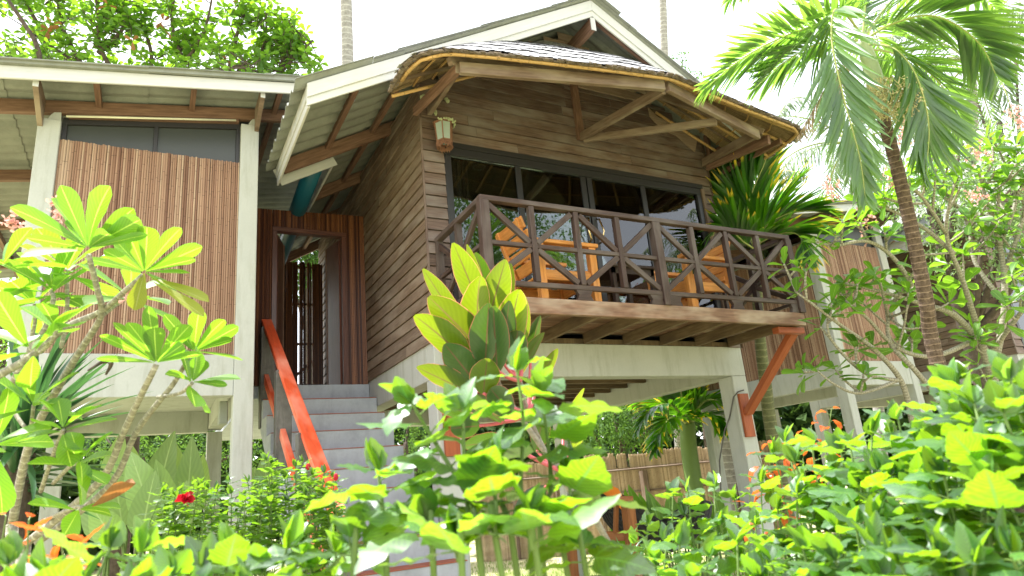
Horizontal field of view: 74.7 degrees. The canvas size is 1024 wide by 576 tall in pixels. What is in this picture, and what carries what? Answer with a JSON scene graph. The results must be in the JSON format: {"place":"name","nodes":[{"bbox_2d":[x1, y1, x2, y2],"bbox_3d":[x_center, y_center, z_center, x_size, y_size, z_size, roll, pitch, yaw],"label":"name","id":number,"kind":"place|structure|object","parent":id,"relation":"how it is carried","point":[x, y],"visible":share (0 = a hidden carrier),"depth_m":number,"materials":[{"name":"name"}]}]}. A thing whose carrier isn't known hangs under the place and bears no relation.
{"place":"outdoors","nodes":[
{"label":"outdoors","id":0,"kind":"place"},
{"bbox_2d":[0,0,1023,497],"label":"sky","id":1,"kind":"structure","parent":0,"point":[701,27],"materials":[{"name":"white"}]},
{"bbox_2d":[80,477,992,575],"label":"ground","id":2,"kind":"structure","parent":0,"point":[473,558],"depth_m":13.73,"materials":[{"name":"soil"}]},
{"bbox_2d":[0,277,16,368],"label":"background tree","id":3,"kind":"object","parent":2,"relation":"on","point":[3,348],"visible":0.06,"depth_m":12.68,"materials":[{"name":"green plant"}]},
{"bbox_2d":[0,512,104,569],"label":"red leaf shrub","id":4,"kind":"object","parent":2,"relation":"on","point":[55,549],"visible":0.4,"depth_m":1.48,"materials":[{"name":"orange plant"}]},
{"bbox_2d":[0,327,152,572],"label":"yucca","id":5,"kind":"object","parent":2,"relation":"on","point":[10,457],"visible":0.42,"depth_m":3.37,"materials":[{"name":"green plant"}]},
{"bbox_2d":[0,185,241,565],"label":"plumeria","id":6,"kind":"object","parent":2,"relation":"on","point":[135,242],"visible":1,"depth_m":2.19,"materials":[{"name":"green plant"}]},
{"bbox_2d":[92,479,135,506],"bbox_3d":[-1.188,0.611,2.008,0.124,0.073,0.065,-14,-19,26],"label":"dry leaf","id":7,"kind":"object","parent":6,"relation":"attached to","point":[115,490],"visible":1,"depth_m":1.99,"materials":[{"name":"brown plant"}]},
{"bbox_2d":[80,431,209,575],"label":"broad leaf plant","id":8,"kind":"object","parent":2,"relation":"on","point":[170,464],"visible":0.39,"depth_m":6.04,"materials":[{"name":"green plant"}]},
{"bbox_2d":[0,56,303,575],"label":"reed clad wing","id":9,"kind":"structure","parent":2,"relation":"on","point":[161,150],"depth_m":6.65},
{"bbox_2d":[61,117,240,164],"bbox_3d":[-3.632,-1.572,6.850,1.588,0.510,0.060,4,-19,-28],"label":"window","id":10,"kind":"structure","parent":9,"relation":"in","point":[219,142],"depth_m":6.87,"materials":[{"name":"glass"}]},
{"bbox_2d":[217,401,227,425],"bbox_3d":[-2.909,1.261,6.752,0.084,0.230,0.148,4,-19,-28],"label":"meter box","id":11,"kind":"object","parent":9,"relation":"attached to","point":[222,413],"visible":1,"depth_m":6.69,"materials":[{"name":"beige plastic"}]},
{"bbox_2d":[0,0,328,575],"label":"sea almond tree","id":12,"kind":"object","parent":2,"relation":"on","point":[283,46],"visible":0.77,"depth_m":12.50,"materials":[{"name":"green plant"}]},
{"bbox_2d":[81,431,261,564],"bbox_3d":[-7.503,4.602,15.150,5.082,4.228,2.435,4,-19,-28],"label":"background tree","id":13,"kind":"object","parent":2,"relation":"on","point":[142,455],"visible":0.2,"depth_m":15.34,"materials":[{"name":"green plant"}]},
{"bbox_2d":[0,509,365,575],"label":"hibiscus bush","id":14,"kind":"object","parent":2,"relation":"on","point":[226,553],"visible":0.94,"depth_m":1.21,"materials":[{"name":"green plant"}]},
{"bbox_2d":[117,452,350,575],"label":"red hibiscus shrub","id":15,"kind":"object","parent":2,"relation":"on","point":[187,497],"visible":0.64,"depth_m":2.75,"materials":[{"name":"green plant"}]},
{"bbox_2d":[251,452,278,575],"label":"broad leaf plant","id":16,"kind":"object","parent":2,"relation":"on","point":[256,472],"visible":0.15,"depth_m":6.26,"materials":[{"name":"green plant"}]},
{"bbox_2d":[291,250,318,383],"bbox_3d":[-4.896,1.848,16.266,3.545,9.668,3.003,4,-19,-28],"label":"background tree","id":17,"kind":"object","parent":2,"relation":"on","point":[310,258],"visible":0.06,"depth_m":16.59,"materials":[{"name":"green plant"}]},
{"bbox_2d":[340,0,353,63],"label":"coconut palm","id":18,"kind":"object","parent":2,"relation":"on","point":[347,54],"visible":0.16,"depth_m":16.57,"materials":[{"name":"grey plant"}]},
{"bbox_2d":[258,384,468,575],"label":"staircase","id":19,"kind":"structure","parent":2,"relation":"on","point":[336,413],"depth_m":7.09,"materials":[{"name":"grey concrete"},{"name":"red painted edging"}]},
{"bbox_2d":[258,319,349,575],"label":"stair handrail","id":20,"kind":"object","parent":19,"relation":"on","point":[279,390],"visible":0.56,"depth_m":6.48,"materials":[{"name":"red wood"}]},
{"bbox_2d":[394,426,429,476],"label":"background tree","id":21,"kind":"object","parent":2,"relation":"on","point":[406,448],"visible":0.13,"depth_m":17.59,"materials":[{"name":"green plant"}]},
{"bbox_2d":[275,335,655,575],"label":"hibiscus bush","id":22,"kind":"object","parent":2,"relation":"on","point":[482,472],"visible":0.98,"depth_m":1.22,"materials":[{"name":"green plant"}]},
{"bbox_2d":[29,397,952,561],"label":"woods","id":23,"kind":"object","parent":2,"relation":"on","point":[799,417],"visible":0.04,"depth_m":24.93,"materials":[{"name":"green plant"}]},
{"bbox_2d":[413,243,617,575],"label":"cordyline","id":24,"kind":"object","parent":2,"relation":"on","point":[480,328],"visible":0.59,"depth_m":2.71,"materials":[{"name":"green plant"}]},
{"bbox_2d":[265,0,805,575],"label":"bungalow","id":25,"kind":"object","parent":2,"relation":"on","point":[359,138],"visible":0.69,"depth_m":7.76,"materials":[{"name":"brown wood"}]},
{"bbox_2d":[215,386,261,440],"bbox_3d":[-3.509,1.948,10.071,1.390,0.142,4.750,4,-19,-28],"label":"landing","id":26,"kind":"object","parent":25,"relation":"attached to","point":[225,430],"visible":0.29,"depth_m":10.10,"materials":[{"name":"beige concrete"}]},
{"bbox_2d":[284,261,322,384],"bbox_3d":[-3.589,0.717,10.450,1.262,2.431,0.065,4,-19,-28],"label":"door","id":27,"kind":"structure","parent":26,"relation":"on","point":[291,305],"depth_m":10.64,"materials":[{"name":"brown wood"}]},
{"bbox_2d":[279,171,321,263],"bbox_3d":[-3.177,-0.632,9.410,0.209,0.678,4.064,4,-19,-27],"label":"drain pipe","id":28,"kind":"object","parent":25,"relation":"attached to","point":[303,194],"visible":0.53,"depth_m":8.33,"materials":[{"name":"blue plastic"}]},
{"bbox_2d":[254,208,367,386],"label":"entrance gate","id":29,"kind":"structure","parent":25,"relation":"attached to","point":[346,347],"depth_m":8.54,"materials":[{"name":"brown wood"}]},
{"bbox_2d":[276,235,284,369],"bbox_3d":[-2.909,0.298,8.386,0.048,1.910,0.390,-3,-17,-9],"label":"door leaf","id":30,"kind":"structure","parent":29,"relation":"in","point":[280,247],"depth_m":8.45,"materials":[{"name":"brown wood"}]},
{"bbox_2d":[325,240,341,384],"bbox_3d":[-2.310,0.339,8.710,0.048,1.910,0.390,9,-22,-39],"label":"door leaf","id":31,"kind":"structure","parent":29,"relation":"in","point":[333,332],"depth_m":8.67,"materials":[{"name":"wood"}]},
{"bbox_2d":[432,117,455,152],"bbox_3d":[-0.718,-1.645,7.165,0.262,0.380,0.256,4,-19,-28],"label":"wall lantern","id":32,"kind":"object","parent":25,"relation":"attached to","point":[444,126],"depth_m":7.12,"materials":[{"name":"glass"}]},
{"bbox_2d":[451,158,473,249],"bbox_3d":[-0.531,-0.493,7.203,0.239,1.950,0.061,4,-19,-28],"label":"curtain","id":33,"kind":"object","parent":25,"relation":"hanging from","point":[458,179],"visible":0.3,"depth_m":7.37,"materials":[{"name":"grey fabric"}]},
{"bbox_2d":[472,163,485,170],"bbox_3d":[-0.395,-1.457,8.077,0.170,0.019,0.170,4,-19,-28],"label":"ceiling light","id":34,"kind":"object","parent":25,"relation":"attached to","point":[479,164],"visible":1,"depth_m":8.06,"materials":[{"name":"black plastic"}]},
{"bbox_2d":[495,216,601,300],"bbox_3d":[0.339,-0.173,6.608,0.833,0.863,0.670,4,-19,-28],"label":"armchair","id":35,"kind":"object","parent":25,"relation":"on","point":[524,270],"visible":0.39,"depth_m":6.50,"materials":[{"name":"orange wood"}]},
{"bbox_2d":[548,211,582,240],"bbox_3d":[0.751,-0.920,9.328,0.490,0.550,0.490,4,-19,-28],"label":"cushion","id":36,"kind":"object","parent":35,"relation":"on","point":[563,231],"visible":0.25,"depth_m":9.13,"materials":[{"name":"fabric"}]},
{"bbox_2d":[444,142,724,338],"bbox_3d":[0.982,-0.479,7.846,3.760,2.100,0.136,4,-19,-28],"label":"window","id":37,"kind":"structure","parent":25,"relation":"in","point":[571,184],"depth_m":8.16,"materials":[{"name":"metal"}]},
{"bbox_2d":[387,40,805,173],"bbox_3d":[1.188,-2.558,7.671,5.309,1.652,1.711,4,-19,-28],"label":"thatched awning","id":38,"kind":"object","parent":25,"relation":"attached to","point":[765,133],"visible":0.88,"depth_m":7.02,"materials":[{"name":"brown wood"}]},
{"bbox_2d":[598,263,655,302],"bbox_3d":[1.168,0.073,7.060,0.600,0.505,0.500,4,-19,-28],"label":"side table","id":39,"kind":"object","parent":25,"relation":"on","point":[609,277],"visible":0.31,"depth_m":7.03,"materials":[{"name":"brown wood"}]},
{"bbox_2d":[600,486,711,553],"bbox_3d":[1.562,2.594,7.556,1.378,0.775,0.307,-13,-18,25],"label":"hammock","id":40,"kind":"object","parent":25,"relation":"hanging from","point":[607,515],"visible":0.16,"depth_m":7.62,"materials":[{"name":"fabric"}]},
{"bbox_2d":[647,241,730,308],"bbox_3d":[2.029,-0.065,7.498,0.833,0.863,0.670,4,-19,-28],"label":"armchair","id":41,"kind":"object","parent":25,"relation":"on","point":[688,284],"visible":0.35,"depth_m":7.28,"materials":[{"name":"orange wood"}]},
{"bbox_2d":[719,389,743,490],"bbox_3d":[2.685,1.871,8.155,0.489,1.210,0.125,-14,-19,28],"label":"cable","id":42,"kind":"object","parent":25,"relation":"attached to","point":[724,435],"visible":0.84,"depth_m":8.21,"materials":[{"name":"black rubber"}]},
{"bbox_2d":[567,496,642,575],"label":"timber frame","id":43,"kind":"object","parent":2,"relation":"on","point":[629,519],"visible":0.3,"depth_m":7.21,"materials":[{"name":"brown wood"}]},
{"bbox_2d":[550,398,702,482],"bbox_3d":[3.307,4.390,19.035,5.932,4.952,3.777,4,-19,-28],"label":"background tree","id":44,"kind":"object","parent":2,"relation":"on","point":[622,427],"visible":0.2,"depth_m":18.35,"materials":[{"name":"green plant"}]},
{"bbox_2d":[474,440,783,561],"bbox_3d":[2.457,4.655,14.714,6.812,2.081,0.198,-8,-17,7],"label":"straw fence","id":45,"kind":"object","parent":2,"relation":"on","point":[652,476],"visible":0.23,"depth_m":14.86,"materials":[{"name":"beige wicker"}]},
{"bbox_2d":[628,485,659,575],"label":"broad leaf plant","id":46,"kind":"object","parent":2,"relation":"on","point":[641,501],"visible":0.1,"depth_m":8.76,"materials":[{"name":"green plant"}]},
{"bbox_2d":[648,488,678,568],"bbox_3d":[2.028,3.238,8.571,0.333,1.367,1.180,-7,-17,5],"label":"broad leaf plant","id":47,"kind":"object","parent":2,"relation":"on","point":[668,505],"visible":0.15,"depth_m":8.28,"materials":[{"name":"green plant"}]},
{"bbox_2d":[659,0,679,447],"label":"coconut palm","id":48,"kind":"object","parent":2,"relation":"on","point":[663,32],"visible":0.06,"depth_m":21.44,"materials":[{"name":"grey plant"}]},
{"bbox_2d":[627,384,728,555],"bbox_3d":[3.401,3.219,12.558,2.290,3.434,2.579,-8,-17,7],"label":"short palm","id":49,"kind":"object","parent":2,"relation":"on","point":[685,407],"visible":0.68,"depth_m":12.49,"materials":[{"name":"green plant"}]},
{"bbox_2d":[619,470,751,575],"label":"hibiscus bush","id":50,"kind":"object","parent":2,"relation":"on","point":[693,497],"visible":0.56,"depth_m":2.40,"materials":[{"name":"green plant"}]},
{"bbox_2d":[669,50,706,447],"bbox_3d":[5.030,-0.397,18.802,2.127,13.641,2.627,4,-19,-28],"label":"background tree","id":51,"kind":"object","parent":2,"relation":"on","point":[697,77],"visible":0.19,"depth_m":19.76,"materials":[{"name":"green plant"}]},
{"bbox_2d":[679,489,703,575],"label":"broad leaf plant","id":52,"kind":"object","parent":2,"relation":"on","point":[698,538],"visible":0.11,"depth_m":9.02,"materials":[{"name":"plant"}]},
{"bbox_2d":[699,491,726,575],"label":"broad leaf plant","id":53,"kind":"object","parent":2,"relation":"on","point":[720,505],"visible":0.05,"depth_m":8.63,"materials":[{"name":"plant"}]},
{"bbox_2d":[713,170,812,542],"bbox_3d":[4.598,1.404,14.038,4.465,7.610,4.099,-10,-17,16],"label":"coconut palm","id":54,"kind":"object","parent":2,"relation":"on","point":[729,466],"visible":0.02,"depth_m":14.19,"materials":[{"name":"green plant"}]},
{"bbox_2d":[699,143,847,556],"bbox_3d":[3.490,0.689,8.643,2.139,6.007,2.098,-11,-17,18],"label":"areca palm","id":55,"kind":"object","parent":2,"relation":"on","point":[746,191],"visible":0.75,"depth_m":8.84,"materials":[{"name":"green plant"}]},
{"bbox_2d":[707,424,864,575],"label":"hibiscus bush","id":56,"kind":"object","parent":2,"relation":"on","point":[798,485],"visible":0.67,"depth_m":1.92,"materials":[{"name":"green plant"}]},
{"bbox_2d":[737,406,841,561],"bbox_3d":[1.050,1.274,2.271,0.343,1.679,0.453,4,-19,-28],"label":"red leaf shrub","id":57,"kind":"object","parent":2,"relation":"on","point":[770,475],"visible":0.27,"depth_m":2.44,"materials":[{"name":"orange plant"}]},
{"bbox_2d":[701,196,926,552],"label":"reed clad wing","id":58,"kind":"structure","parent":2,"relation":"on","point":[846,259],"depth_m":11.42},
{"bbox_2d":[817,224,874,247],"bbox_3d":[5.812,-0.967,11.822,1.588,0.510,0.060,4,-19,-28],"label":"window","id":59,"kind":"structure","parent":58,"relation":"in","point":[855,235],"depth_m":11.95,"materials":[{"name":"glass"}]},
{"bbox_2d":[642,504,1023,575],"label":"hibiscus bush","id":60,"kind":"object","parent":2,"relation":"on","point":[961,547],"visible":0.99,"depth_m":1.25,"materials":[{"name":"green plant"}]},
{"bbox_2d":[694,0,1023,543],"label":"palm tree","id":61,"kind":"object","parent":2,"relation":"on","point":[870,103],"visible":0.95,"depth_m":4.73,"materials":[{"name":"green plant"}]},
{"bbox_2d":[798,409,960,575],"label":"hibiscus bush","id":62,"kind":"object","parent":2,"relation":"on","point":[857,498],"visible":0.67,"depth_m":1.70,"materials":[{"name":"green plant"}]},
{"bbox_2d":[773,52,997,493],"bbox_3d":[10.098,-0.184,17.810,6.907,11.767,6.788,-2,-17,-10],"label":"coconut palm","id":63,"kind":"object","parent":2,"relation":"on","point":[835,166],"visible":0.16,"depth_m":18.91,"materials":[{"name":"green plant"}]},
{"bbox_2d":[767,102,1023,422],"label":"plumeria","id":64,"kind":"object","parent":2,"relation":"on","point":[975,333],"visible":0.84,"depth_m":6.51,"materials":[{"name":"green plant"}]},
{"bbox_2d":[809,144,1023,485],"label":"bungalow","id":65,"kind":"object","parent":2,"relation":"on","point":[1013,346],"visible":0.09,"depth_m":12.80,"materials":[{"name":"brown wood"}]},
{"bbox_2d":[990,234,1023,347],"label":"window","id":66,"kind":"structure","parent":65,"relation":"in","point":[1020,323],"depth_m":11.99,"materials":[{"name":"glass"}]},
{"bbox_2d":[833,0,1023,163],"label":"coconut palm","id":67,"kind":"object","parent":2,"relation":"on","point":[996,102],"visible":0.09,"depth_m":16.36,"materials":[{"name":"green plant"}]},
{"bbox_2d":[850,104,1023,512],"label":"background tree","id":68,"kind":"object","parent":2,"relation":"on","point":[984,296],"visible":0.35,"depth_m":9.05,"materials":[{"name":"green plant"}]},
{"bbox_2d":[852,360,1023,575],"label":"hibiscus bush","id":69,"kind":"object","parent":2,"relation":"on","point":[916,476],"visible":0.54,"depth_m":1.45,"materials":[{"name":"green plant"}]},
{"bbox_2d":[887,332,1023,575],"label":"hibiscus bush","id":70,"kind":"object","parent":2,"relation":"on","point":[977,457],"visible":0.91,"depth_m":1.22,"materials":[{"name":"green plant"}]},
{"bbox_2d":[947,0,1023,163],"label":"background tree","id":71,"kind":"object","parent":2,"relation":"on","point":[999,123],"visible":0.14,"depth_m":14.95,"materials":[{"name":"green plant"}]},
{"bbox_2d":[610,490,628,544],"bbox_3d":[1.462,3.322,8.694,0.398,1.374,1.587,-6,-17,3],"label":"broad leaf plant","id":72,"kind":"object","parent":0,"point":[625,494],"visible":0.01,"depth_m":8.68,"materials":[{"name":"green plant"}]},
{"bbox_2d":[471,542,782,575],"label":"lawn","id":73,"kind":"structure","parent":0,"point":[558,569],"depth_m":12.49,"materials":[{"name":"plant"}]},
{"bbox_2d":[615,526,657,575],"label":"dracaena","id":74,"kind":"object","parent":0,"point":[636,545],"visible":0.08,"depth_m":3.63,"materials":[{"name":"green plant"}]}
]}

